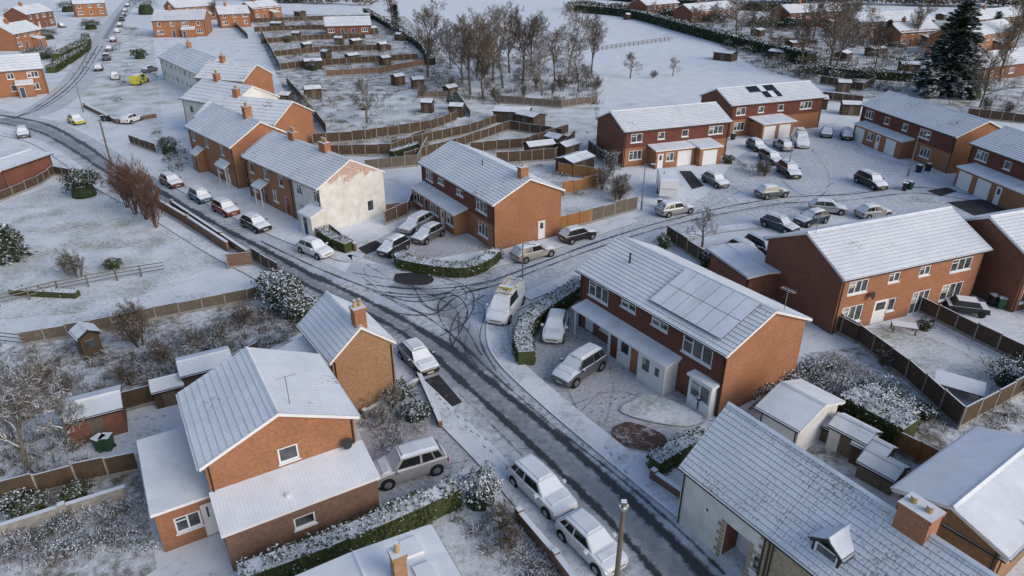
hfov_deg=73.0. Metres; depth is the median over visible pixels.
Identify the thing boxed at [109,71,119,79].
parked car
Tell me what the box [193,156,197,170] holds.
porch windows
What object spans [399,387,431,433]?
front garden plants
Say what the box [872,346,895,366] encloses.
bare shrub
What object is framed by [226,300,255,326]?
bare shrub
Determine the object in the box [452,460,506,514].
evergreen bush
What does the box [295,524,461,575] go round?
roof
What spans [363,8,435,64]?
hedge
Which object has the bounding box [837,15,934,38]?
walls
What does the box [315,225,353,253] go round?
hedge
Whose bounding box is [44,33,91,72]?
hedge
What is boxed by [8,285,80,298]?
hedge
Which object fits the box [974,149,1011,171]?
windows and doors
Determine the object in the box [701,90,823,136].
walls
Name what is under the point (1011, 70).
windows and doors
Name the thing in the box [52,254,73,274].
bare shrub
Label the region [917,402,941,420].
evergreen bush
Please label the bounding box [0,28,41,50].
walls
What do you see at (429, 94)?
wooden fence
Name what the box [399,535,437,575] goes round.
rooflights
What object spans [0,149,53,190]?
brick outbuilding
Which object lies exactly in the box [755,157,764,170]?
bare shrub
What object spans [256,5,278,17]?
windows and doors
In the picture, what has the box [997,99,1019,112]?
bare shrub
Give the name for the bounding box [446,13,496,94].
bare tree
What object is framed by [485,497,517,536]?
bare shrub
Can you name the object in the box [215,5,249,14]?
roof
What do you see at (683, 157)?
porch windows
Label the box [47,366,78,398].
bare shrub
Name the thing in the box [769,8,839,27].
walls
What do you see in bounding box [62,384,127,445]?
garden store
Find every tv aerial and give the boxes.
[275,373,296,403]
[781,286,795,309]
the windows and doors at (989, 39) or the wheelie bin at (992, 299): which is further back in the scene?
the windows and doors at (989, 39)
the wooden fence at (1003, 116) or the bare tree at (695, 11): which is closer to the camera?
the wooden fence at (1003, 116)
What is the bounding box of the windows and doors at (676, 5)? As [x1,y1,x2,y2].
[648,4,677,16]
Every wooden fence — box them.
[0,165,86,201]
[0,452,138,496]
[17,285,259,345]
[121,341,258,411]
[128,134,155,152]
[235,22,247,38]
[250,15,358,22]
[250,247,277,270]
[254,24,324,32]
[260,28,279,67]
[260,33,364,43]
[273,45,391,56]
[280,53,417,69]
[286,77,325,131]
[312,111,456,144]
[331,130,423,155]
[364,137,427,169]
[383,193,412,224]
[390,114,495,144]
[404,120,561,157]
[417,90,469,116]
[470,124,568,151]
[496,95,597,107]
[496,129,574,163]
[558,162,603,177]
[560,209,591,230]
[562,160,604,195]
[588,140,614,169]
[591,196,637,222]
[666,225,709,263]
[771,37,816,44]
[819,76,876,90]
[822,92,863,101]
[836,316,859,342]
[841,313,964,428]
[892,429,940,464]
[919,297,1023,361]
[956,376,1023,429]
[968,108,1023,123]
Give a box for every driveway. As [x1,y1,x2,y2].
[356,228,490,266]
[359,421,474,506]
[528,308,707,452]
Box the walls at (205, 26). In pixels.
[152,11,212,37]
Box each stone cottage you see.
[677,401,825,575]
[764,464,998,575]
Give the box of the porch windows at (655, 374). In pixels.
[639,355,661,391]
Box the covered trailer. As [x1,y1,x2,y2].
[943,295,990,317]
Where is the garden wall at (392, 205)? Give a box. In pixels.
[386,201,416,209]
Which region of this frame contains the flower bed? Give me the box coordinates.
[612,422,666,450]
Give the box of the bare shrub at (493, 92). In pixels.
[488,86,502,100]
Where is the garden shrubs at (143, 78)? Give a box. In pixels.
[81,18,157,101]
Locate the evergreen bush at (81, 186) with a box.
[56,165,109,198]
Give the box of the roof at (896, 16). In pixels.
[854,10,935,22]
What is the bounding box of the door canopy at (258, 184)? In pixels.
[251,179,267,206]
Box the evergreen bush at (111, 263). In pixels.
[101,256,123,269]
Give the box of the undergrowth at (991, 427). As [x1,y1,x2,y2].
[919,401,1023,447]
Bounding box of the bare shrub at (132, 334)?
[100,308,165,347]
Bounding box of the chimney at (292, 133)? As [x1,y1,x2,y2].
[286,126,298,140]
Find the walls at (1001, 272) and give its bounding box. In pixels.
[966,218,1023,312]
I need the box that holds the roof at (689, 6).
[672,1,738,12]
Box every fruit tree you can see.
[30,391,89,459]
[299,93,314,112]
[350,76,387,122]
[623,52,642,77]
[669,58,680,75]
[685,206,717,246]
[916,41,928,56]
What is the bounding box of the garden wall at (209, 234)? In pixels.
[158,198,229,251]
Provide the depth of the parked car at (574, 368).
48.72 m
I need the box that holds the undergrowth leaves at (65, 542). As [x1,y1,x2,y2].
[0,497,131,559]
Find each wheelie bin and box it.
[89,433,104,452]
[98,432,115,450]
[104,115,110,121]
[695,395,701,409]
[730,132,736,139]
[902,181,908,190]
[907,180,914,189]
[915,164,923,172]
[924,163,932,170]
[986,293,999,306]
[995,295,1008,308]
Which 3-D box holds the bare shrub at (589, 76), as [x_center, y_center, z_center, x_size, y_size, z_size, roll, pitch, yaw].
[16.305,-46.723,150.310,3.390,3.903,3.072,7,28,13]
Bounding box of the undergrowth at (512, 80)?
[414,39,604,104]
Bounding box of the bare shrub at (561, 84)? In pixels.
[552,75,568,91]
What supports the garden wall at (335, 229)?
on the ground at (208, 556)
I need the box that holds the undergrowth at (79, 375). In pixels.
[1,341,115,422]
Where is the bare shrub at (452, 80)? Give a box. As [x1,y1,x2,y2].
[448,74,457,83]
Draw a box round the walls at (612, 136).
[596,113,729,167]
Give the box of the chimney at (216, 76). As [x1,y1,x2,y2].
[212,70,220,81]
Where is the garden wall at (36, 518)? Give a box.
[0,484,126,537]
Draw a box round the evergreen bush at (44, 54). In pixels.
[15,45,55,59]
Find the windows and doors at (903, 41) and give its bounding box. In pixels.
[900,28,937,45]
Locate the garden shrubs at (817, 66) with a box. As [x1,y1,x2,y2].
[711,19,928,78]
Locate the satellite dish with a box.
[342,438,352,448]
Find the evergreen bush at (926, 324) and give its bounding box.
[915,316,935,330]
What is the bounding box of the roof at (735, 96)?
[699,80,826,106]
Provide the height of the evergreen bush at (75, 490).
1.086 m
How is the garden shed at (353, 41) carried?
on the garden ground at (295, 77)
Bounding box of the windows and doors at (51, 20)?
[29,12,53,27]
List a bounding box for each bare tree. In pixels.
[0,341,12,410]
[0,351,69,473]
[207,1,215,19]
[303,16,313,27]
[383,0,397,21]
[411,0,451,76]
[439,23,459,67]
[440,17,474,83]
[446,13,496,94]
[464,29,497,98]
[466,6,496,76]
[472,0,514,87]
[476,15,515,80]
[491,3,527,72]
[504,10,551,83]
[520,14,548,68]
[520,36,550,94]
[531,22,569,79]
[558,1,602,75]
[559,39,591,90]
[577,12,608,72]
[647,0,656,12]
[689,5,705,23]
[709,1,722,27]
[718,0,754,32]
[746,0,769,32]
[757,2,784,40]
[791,12,824,64]
[801,0,877,65]
[802,0,834,38]
[826,0,860,43]
[835,3,874,65]
[858,4,886,44]
[866,19,894,66]
[909,4,937,28]
[966,46,1022,107]
[992,15,1023,81]
[1008,0,1023,47]
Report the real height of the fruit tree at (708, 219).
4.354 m
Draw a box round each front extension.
[209,440,379,571]
[410,181,467,235]
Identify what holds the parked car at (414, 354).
on the road at (658, 551)
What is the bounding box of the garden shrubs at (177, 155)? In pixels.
[150,130,192,172]
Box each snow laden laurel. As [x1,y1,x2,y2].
[250,267,285,297]
[250,272,301,312]
[271,287,315,322]
[274,275,306,297]
[300,299,317,317]
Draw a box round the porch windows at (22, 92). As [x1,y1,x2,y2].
[19,87,26,97]
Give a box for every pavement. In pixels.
[0,131,317,301]
[131,163,365,261]
[390,217,639,269]
[394,354,595,575]
[486,299,746,575]
[526,222,758,300]
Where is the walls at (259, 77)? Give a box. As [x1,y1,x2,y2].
[196,66,274,93]
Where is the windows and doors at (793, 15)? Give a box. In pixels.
[790,13,838,27]
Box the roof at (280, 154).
[241,130,350,177]
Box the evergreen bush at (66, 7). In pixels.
[56,0,73,11]
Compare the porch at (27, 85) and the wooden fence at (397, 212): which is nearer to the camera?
the wooden fence at (397, 212)
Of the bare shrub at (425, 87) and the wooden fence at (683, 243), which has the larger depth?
the bare shrub at (425, 87)
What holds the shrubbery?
on the field
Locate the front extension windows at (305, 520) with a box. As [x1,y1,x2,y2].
[293,511,317,532]
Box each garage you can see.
[687,137,723,165]
[705,242,779,298]
[746,113,796,139]
[754,379,845,450]
[853,120,915,158]
[953,163,1023,209]
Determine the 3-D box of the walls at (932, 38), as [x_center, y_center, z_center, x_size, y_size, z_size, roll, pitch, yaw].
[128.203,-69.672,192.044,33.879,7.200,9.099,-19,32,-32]
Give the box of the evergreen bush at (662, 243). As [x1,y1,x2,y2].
[652,232,671,249]
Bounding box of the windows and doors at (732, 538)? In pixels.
[701,506,759,575]
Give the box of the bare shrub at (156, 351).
[141,332,174,365]
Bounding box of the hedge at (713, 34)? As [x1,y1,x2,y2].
[566,3,817,64]
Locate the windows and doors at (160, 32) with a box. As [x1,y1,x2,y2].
[157,21,202,36]
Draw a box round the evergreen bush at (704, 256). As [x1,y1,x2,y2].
[697,250,709,267]
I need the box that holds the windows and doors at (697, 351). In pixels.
[585,280,712,369]
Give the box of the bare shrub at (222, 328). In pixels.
[207,316,232,340]
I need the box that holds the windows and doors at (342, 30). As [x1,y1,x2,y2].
[328,28,367,33]
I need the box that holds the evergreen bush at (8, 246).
[0,228,29,265]
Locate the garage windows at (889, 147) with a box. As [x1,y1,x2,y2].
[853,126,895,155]
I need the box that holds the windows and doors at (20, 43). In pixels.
[16,30,39,47]
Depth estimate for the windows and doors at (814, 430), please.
42.34 m
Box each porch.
[14,79,36,97]
[30,35,46,47]
[180,26,196,37]
[189,145,207,172]
[269,10,280,17]
[571,299,681,395]
[636,350,679,394]
[647,140,696,168]
[921,34,928,43]
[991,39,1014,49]
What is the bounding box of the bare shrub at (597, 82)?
[586,75,603,91]
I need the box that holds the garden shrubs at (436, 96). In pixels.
[292,60,444,147]
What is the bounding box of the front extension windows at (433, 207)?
[413,191,453,227]
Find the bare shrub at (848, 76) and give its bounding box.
[842,71,857,81]
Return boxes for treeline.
[255,0,379,4]
[565,0,811,28]
[772,0,1022,5]
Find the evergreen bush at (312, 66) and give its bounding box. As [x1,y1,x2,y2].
[304,59,320,70]
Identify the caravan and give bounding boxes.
[656,168,678,196]
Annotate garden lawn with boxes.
[0,182,227,319]
[321,92,447,129]
[419,509,516,575]
[867,321,989,402]
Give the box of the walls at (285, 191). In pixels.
[245,160,296,218]
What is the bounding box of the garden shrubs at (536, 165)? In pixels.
[491,131,608,195]
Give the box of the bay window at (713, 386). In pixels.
[686,369,719,417]
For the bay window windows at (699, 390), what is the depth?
45.34 m
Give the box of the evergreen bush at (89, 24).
[79,19,100,29]
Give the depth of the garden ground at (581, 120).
110.66 m
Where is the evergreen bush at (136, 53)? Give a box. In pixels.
[129,48,147,58]
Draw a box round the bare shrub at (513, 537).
[494,526,530,550]
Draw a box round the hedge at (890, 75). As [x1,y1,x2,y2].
[801,63,916,81]
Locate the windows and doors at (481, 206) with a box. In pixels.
[425,169,544,239]
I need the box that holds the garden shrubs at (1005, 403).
[976,385,1023,424]
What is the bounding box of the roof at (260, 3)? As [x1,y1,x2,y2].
[241,0,281,9]
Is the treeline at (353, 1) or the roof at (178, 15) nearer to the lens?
the roof at (178, 15)
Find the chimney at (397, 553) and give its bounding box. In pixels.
[387,541,407,575]
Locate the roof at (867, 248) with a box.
[763,206,993,281]
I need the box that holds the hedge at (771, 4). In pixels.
[612,0,846,10]
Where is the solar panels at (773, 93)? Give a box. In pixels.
[746,84,782,96]
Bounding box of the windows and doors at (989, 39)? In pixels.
[980,33,1005,48]
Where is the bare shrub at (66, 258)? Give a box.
[51,244,89,278]
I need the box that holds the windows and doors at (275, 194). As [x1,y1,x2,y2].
[248,161,290,214]
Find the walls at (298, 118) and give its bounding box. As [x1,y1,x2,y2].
[274,103,314,142]
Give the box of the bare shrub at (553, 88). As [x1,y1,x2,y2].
[550,80,557,94]
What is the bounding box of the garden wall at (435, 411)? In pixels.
[416,371,442,427]
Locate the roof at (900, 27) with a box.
[885,20,938,33]
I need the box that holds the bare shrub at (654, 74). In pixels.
[650,70,658,77]
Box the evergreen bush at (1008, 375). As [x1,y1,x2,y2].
[980,350,1023,393]
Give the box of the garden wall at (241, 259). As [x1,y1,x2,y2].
[225,252,252,268]
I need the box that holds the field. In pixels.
[379,0,791,103]
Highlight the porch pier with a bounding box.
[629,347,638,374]
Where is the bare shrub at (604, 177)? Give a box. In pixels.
[595,164,610,189]
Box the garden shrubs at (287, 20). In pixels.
[265,15,409,56]
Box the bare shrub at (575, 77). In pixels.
[571,71,581,84]
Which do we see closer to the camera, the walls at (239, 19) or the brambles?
the brambles
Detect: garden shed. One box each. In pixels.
[68,321,102,359]
[148,373,184,408]
[175,346,231,386]
[269,21,284,25]
[278,91,293,100]
[291,31,301,35]
[293,10,305,16]
[300,41,311,47]
[303,58,322,69]
[303,85,321,98]
[319,49,331,58]
[333,36,344,44]
[344,52,359,57]
[348,38,362,44]
[358,13,371,18]
[369,26,377,34]
[376,41,387,51]
[378,55,391,65]
[390,73,405,85]
[394,32,404,40]
[410,76,424,88]
[420,98,434,112]
[441,83,458,94]
[448,102,465,117]
[492,106,532,122]
[514,109,546,125]
[523,139,555,149]
[543,131,567,142]
[554,138,580,156]
[554,150,595,176]
[623,13,631,19]
[713,49,738,61]
[750,27,765,36]
[767,48,783,59]
[785,40,802,47]
[819,415,833,442]
[822,95,829,109]
[825,412,882,458]
[834,49,853,60]
[835,79,851,91]
[839,100,861,115]
[848,430,898,466]
[855,447,910,495]
[864,46,887,56]
[897,61,920,71]
[935,13,947,19]
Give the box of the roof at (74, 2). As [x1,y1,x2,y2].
[70,0,104,4]
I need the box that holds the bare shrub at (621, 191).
[605,177,632,200]
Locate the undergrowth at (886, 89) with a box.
[683,18,1007,109]
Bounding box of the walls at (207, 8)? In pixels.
[164,1,216,18]
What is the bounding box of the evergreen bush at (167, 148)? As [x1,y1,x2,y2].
[154,137,179,154]
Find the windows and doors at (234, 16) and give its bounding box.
[222,14,247,24]
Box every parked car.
[14,125,30,138]
[57,22,65,27]
[67,113,85,125]
[93,63,103,71]
[101,53,110,60]
[105,45,112,51]
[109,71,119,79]
[110,36,116,41]
[119,113,142,123]
[129,73,148,84]
[141,65,157,72]
[159,171,183,189]
[188,185,212,204]
[211,197,240,217]
[239,211,271,233]
[296,235,333,260]
[373,436,448,490]
[376,233,409,257]
[397,337,439,376]
[398,210,434,234]
[410,221,445,244]
[506,454,577,519]
[510,240,556,263]
[541,308,568,343]
[551,342,607,388]
[554,508,628,575]
[557,224,596,244]
[654,199,694,217]
[701,170,729,188]
[726,236,764,254]
[744,231,767,254]
[746,137,767,151]
[754,183,789,199]
[758,148,782,165]
[760,212,799,232]
[772,138,793,151]
[776,158,801,178]
[793,207,830,227]
[808,197,847,215]
[820,124,834,137]
[839,127,854,140]
[853,169,888,190]
[854,202,892,218]
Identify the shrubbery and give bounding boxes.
[426,58,596,88]
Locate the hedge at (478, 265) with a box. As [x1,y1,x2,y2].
[392,247,503,279]
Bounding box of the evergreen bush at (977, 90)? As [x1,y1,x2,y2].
[964,74,994,99]
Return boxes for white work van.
[485,275,525,324]
[790,127,810,148]
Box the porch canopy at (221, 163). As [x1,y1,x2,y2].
[214,158,229,186]
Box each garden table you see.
[890,320,917,335]
[934,369,985,398]
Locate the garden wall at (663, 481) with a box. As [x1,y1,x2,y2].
[649,467,680,498]
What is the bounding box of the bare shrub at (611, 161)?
[601,149,622,174]
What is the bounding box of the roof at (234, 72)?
[194,60,273,82]
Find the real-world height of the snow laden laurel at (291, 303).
2.518 m
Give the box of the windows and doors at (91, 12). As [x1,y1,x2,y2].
[77,4,103,14]
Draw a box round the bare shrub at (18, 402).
[2,387,37,418]
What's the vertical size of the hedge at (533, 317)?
1.757 m
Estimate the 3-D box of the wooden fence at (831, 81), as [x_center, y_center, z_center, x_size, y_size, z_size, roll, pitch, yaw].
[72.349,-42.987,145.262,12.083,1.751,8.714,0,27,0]
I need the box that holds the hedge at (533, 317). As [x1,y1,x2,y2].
[511,275,580,365]
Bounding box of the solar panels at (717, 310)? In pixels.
[650,268,760,339]
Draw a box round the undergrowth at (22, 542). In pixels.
[0,496,159,572]
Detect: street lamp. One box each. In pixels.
[72,72,83,111]
[522,243,535,278]
[640,164,655,210]
[789,130,805,161]
[907,135,929,175]
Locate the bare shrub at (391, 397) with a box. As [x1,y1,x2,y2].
[378,378,402,411]
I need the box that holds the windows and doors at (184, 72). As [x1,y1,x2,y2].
[161,59,195,88]
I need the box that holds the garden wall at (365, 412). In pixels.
[361,378,418,419]
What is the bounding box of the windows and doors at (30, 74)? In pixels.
[6,71,40,91]
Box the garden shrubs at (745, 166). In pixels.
[721,156,768,175]
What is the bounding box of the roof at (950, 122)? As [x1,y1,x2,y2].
[860,90,1001,137]
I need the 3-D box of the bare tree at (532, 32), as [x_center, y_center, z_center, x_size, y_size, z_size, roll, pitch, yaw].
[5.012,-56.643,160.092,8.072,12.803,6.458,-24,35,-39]
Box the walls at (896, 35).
[875,26,940,46]
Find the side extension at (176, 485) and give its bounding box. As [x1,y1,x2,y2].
[136,425,218,552]
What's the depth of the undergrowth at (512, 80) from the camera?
149.54 m
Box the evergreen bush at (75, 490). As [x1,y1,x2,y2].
[55,477,96,501]
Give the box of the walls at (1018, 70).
[971,64,1023,79]
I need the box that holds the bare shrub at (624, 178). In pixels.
[604,172,635,192]
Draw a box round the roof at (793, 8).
[769,2,841,13]
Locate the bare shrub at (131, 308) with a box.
[111,296,146,325]
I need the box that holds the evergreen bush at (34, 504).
[4,487,57,519]
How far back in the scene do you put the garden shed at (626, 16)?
266.01 m
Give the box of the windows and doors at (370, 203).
[295,183,375,212]
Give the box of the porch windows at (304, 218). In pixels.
[302,216,308,234]
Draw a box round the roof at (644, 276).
[575,235,812,358]
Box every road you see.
[0,0,137,118]
[0,109,739,575]
[339,261,525,395]
[480,203,691,290]
[654,129,983,232]
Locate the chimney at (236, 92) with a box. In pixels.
[231,85,240,97]
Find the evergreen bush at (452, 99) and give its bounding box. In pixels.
[445,91,459,109]
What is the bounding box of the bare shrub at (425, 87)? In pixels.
[416,81,429,97]
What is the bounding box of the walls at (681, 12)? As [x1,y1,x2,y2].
[673,5,737,22]
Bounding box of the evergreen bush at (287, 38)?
[282,34,291,42]
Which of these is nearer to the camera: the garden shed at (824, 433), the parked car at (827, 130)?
the garden shed at (824, 433)
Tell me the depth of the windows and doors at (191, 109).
109.23 m
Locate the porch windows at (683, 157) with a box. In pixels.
[657,150,691,167]
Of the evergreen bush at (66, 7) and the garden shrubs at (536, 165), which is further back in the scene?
the evergreen bush at (66, 7)
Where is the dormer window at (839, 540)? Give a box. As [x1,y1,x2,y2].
[808,524,855,568]
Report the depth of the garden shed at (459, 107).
120.75 m
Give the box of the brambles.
[749,354,921,411]
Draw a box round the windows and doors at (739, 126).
[733,101,812,131]
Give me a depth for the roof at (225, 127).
88.92 m
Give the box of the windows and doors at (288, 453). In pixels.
[277,443,300,466]
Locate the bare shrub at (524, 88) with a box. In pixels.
[519,83,529,95]
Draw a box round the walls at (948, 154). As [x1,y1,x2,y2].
[860,107,999,173]
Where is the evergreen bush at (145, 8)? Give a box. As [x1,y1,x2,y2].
[131,0,157,14]
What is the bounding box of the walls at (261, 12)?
[242,3,281,17]
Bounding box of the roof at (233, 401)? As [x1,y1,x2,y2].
[175,346,360,471]
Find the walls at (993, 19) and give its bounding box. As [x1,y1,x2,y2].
[949,16,1021,27]
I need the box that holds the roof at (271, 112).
[193,94,314,125]
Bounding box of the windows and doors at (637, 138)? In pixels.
[629,125,723,160]
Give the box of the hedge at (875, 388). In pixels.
[860,382,923,430]
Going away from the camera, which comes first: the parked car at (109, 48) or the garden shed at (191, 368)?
the garden shed at (191, 368)
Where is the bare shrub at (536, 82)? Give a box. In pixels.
[532,76,539,87]
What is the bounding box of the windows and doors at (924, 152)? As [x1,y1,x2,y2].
[864,109,931,159]
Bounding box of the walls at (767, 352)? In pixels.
[578,275,805,416]
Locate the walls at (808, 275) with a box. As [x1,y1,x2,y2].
[765,235,985,334]
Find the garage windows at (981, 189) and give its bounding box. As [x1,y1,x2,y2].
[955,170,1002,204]
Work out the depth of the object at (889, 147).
102.66 m
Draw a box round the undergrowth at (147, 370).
[115,301,301,383]
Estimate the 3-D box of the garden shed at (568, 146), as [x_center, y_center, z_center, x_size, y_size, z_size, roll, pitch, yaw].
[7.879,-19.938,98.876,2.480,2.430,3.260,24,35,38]
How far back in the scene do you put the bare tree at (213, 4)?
264.81 m
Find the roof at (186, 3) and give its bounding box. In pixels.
[163,0,216,7]
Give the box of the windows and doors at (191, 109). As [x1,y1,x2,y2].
[189,106,193,120]
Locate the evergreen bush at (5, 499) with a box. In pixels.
[0,477,40,514]
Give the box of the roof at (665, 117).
[595,101,732,132]
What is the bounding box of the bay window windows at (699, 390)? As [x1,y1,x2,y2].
[687,378,710,408]
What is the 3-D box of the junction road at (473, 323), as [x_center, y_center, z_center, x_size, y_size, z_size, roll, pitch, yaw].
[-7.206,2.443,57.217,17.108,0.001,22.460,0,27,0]
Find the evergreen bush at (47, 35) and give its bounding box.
[41,28,62,39]
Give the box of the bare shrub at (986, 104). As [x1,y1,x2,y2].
[978,94,993,109]
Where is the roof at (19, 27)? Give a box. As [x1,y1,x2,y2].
[0,20,42,34]
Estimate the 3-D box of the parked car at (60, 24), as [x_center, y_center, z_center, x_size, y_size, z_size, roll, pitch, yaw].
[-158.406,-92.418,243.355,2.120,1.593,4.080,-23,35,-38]
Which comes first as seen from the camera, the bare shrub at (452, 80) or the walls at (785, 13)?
the bare shrub at (452, 80)
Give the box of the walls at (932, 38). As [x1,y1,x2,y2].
[925,30,1017,53]
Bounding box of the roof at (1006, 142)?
[968,126,1023,163]
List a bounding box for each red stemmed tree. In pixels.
[96,153,148,214]
[100,158,132,207]
[109,157,159,219]
[132,169,167,227]
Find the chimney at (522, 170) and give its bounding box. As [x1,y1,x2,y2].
[516,161,529,178]
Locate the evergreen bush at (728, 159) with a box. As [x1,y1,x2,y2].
[721,154,736,163]
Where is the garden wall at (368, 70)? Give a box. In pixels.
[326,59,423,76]
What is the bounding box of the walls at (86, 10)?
[71,1,107,16]
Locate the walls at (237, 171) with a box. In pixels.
[188,123,287,188]
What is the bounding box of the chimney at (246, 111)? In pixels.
[240,102,252,118]
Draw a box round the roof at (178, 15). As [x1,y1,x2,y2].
[151,9,210,20]
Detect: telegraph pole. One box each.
[98,119,110,160]
[614,499,627,575]
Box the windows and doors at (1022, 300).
[1018,292,1023,304]
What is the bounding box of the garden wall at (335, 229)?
[329,223,356,251]
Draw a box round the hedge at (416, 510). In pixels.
[236,474,464,575]
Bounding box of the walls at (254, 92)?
[182,87,276,122]
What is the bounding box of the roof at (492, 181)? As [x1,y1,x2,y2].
[417,140,565,206]
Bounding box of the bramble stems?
[768,350,915,404]
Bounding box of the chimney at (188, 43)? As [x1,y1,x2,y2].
[186,39,191,47]
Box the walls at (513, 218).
[421,166,561,248]
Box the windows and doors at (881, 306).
[842,256,973,323]
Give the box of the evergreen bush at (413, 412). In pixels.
[394,397,433,423]
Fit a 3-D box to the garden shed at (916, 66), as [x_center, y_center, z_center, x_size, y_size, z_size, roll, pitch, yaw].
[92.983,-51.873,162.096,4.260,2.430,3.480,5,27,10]
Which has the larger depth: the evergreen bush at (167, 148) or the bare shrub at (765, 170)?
the evergreen bush at (167, 148)
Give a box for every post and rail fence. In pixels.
[0,262,163,306]
[0,332,25,342]
[597,37,670,50]
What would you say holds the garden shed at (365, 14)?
on the garden ground at (295, 77)
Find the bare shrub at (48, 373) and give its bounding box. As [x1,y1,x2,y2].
[13,357,58,392]
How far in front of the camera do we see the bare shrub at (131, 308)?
55.31 m
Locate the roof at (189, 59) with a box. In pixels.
[157,43,227,74]
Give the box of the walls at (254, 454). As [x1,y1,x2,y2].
[204,417,356,538]
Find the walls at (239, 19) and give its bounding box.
[216,10,251,27]
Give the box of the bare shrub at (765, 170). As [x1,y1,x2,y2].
[759,161,772,176]
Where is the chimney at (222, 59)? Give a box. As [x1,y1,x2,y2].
[218,53,225,62]
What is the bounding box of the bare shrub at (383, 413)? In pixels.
[374,403,394,426]
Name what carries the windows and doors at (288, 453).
attached to the walls at (254, 454)
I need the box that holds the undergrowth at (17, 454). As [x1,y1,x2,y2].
[0,414,96,497]
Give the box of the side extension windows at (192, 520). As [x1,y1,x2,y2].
[173,502,218,535]
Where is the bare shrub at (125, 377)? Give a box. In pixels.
[107,360,143,385]
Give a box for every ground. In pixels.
[0,0,1023,575]
[0,294,300,414]
[0,470,156,575]
[65,16,162,129]
[253,14,600,158]
[445,98,626,214]
[696,16,1023,116]
[745,347,1023,479]
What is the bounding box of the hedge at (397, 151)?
[389,141,419,157]
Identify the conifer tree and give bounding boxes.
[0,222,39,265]
[389,4,401,32]
[881,19,893,45]
[909,0,988,99]
[992,11,1007,19]
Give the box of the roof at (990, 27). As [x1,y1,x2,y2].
[928,18,1017,34]
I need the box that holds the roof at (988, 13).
[951,6,1023,19]
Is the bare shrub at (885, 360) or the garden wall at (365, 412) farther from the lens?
the bare shrub at (885, 360)
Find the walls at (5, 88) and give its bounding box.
[0,69,48,97]
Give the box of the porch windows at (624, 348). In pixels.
[609,334,628,359]
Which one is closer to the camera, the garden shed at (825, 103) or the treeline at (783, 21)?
the garden shed at (825, 103)
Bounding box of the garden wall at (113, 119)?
[82,103,156,123]
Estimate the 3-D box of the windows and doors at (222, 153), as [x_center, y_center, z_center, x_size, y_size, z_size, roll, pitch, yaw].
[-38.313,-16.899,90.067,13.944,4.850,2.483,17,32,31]
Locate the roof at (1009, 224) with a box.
[963,207,1023,253]
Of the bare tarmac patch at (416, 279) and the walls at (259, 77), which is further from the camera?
the walls at (259, 77)
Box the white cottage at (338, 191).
[287,137,386,236]
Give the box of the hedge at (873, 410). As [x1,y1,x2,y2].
[836,383,920,453]
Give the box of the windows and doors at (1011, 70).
[980,67,1014,79]
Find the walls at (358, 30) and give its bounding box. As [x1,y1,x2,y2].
[325,26,371,34]
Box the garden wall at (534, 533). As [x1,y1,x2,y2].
[515,506,576,575]
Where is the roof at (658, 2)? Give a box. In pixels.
[629,0,679,5]
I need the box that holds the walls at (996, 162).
[967,146,1023,180]
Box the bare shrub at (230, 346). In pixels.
[215,339,236,352]
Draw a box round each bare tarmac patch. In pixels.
[358,240,381,253]
[394,273,433,285]
[424,375,461,406]
[680,171,703,188]
[926,187,955,195]
[947,199,1005,214]
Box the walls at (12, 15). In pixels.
[3,8,55,27]
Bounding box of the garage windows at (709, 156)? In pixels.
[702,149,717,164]
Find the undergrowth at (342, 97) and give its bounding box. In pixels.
[279,24,445,144]
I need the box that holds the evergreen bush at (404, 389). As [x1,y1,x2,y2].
[386,375,414,402]
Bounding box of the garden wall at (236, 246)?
[169,199,247,252]
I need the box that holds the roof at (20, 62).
[0,53,42,72]
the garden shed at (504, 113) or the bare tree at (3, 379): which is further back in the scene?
the garden shed at (504, 113)
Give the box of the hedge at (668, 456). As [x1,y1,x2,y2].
[646,425,706,475]
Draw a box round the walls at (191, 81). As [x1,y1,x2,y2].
[160,59,218,91]
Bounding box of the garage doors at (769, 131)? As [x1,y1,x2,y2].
[763,124,790,139]
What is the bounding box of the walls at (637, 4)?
[629,0,678,16]
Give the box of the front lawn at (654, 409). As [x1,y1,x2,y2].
[620,394,702,427]
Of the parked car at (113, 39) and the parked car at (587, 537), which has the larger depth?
the parked car at (113, 39)
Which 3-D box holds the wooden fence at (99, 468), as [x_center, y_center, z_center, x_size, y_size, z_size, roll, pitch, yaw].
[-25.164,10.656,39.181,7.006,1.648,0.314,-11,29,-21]
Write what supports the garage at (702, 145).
on the ground at (208, 556)
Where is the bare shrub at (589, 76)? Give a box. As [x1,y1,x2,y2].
[581,63,593,81]
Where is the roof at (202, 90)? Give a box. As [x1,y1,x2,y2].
[179,78,279,103]
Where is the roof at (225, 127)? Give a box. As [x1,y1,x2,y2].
[184,102,286,148]
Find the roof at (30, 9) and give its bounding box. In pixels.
[2,3,53,14]
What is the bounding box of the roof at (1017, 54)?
[978,47,1023,68]
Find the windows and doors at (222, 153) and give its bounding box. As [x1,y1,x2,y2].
[191,131,230,182]
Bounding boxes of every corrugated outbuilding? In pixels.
[890,426,1023,572]
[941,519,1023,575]
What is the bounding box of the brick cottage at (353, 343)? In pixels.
[276,291,397,414]
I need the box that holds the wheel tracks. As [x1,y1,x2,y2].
[0,46,973,575]
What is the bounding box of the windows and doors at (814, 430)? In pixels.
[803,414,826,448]
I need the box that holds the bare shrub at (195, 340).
[174,322,209,350]
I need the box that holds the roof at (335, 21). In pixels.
[323,16,371,26]
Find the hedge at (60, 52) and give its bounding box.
[50,40,90,61]

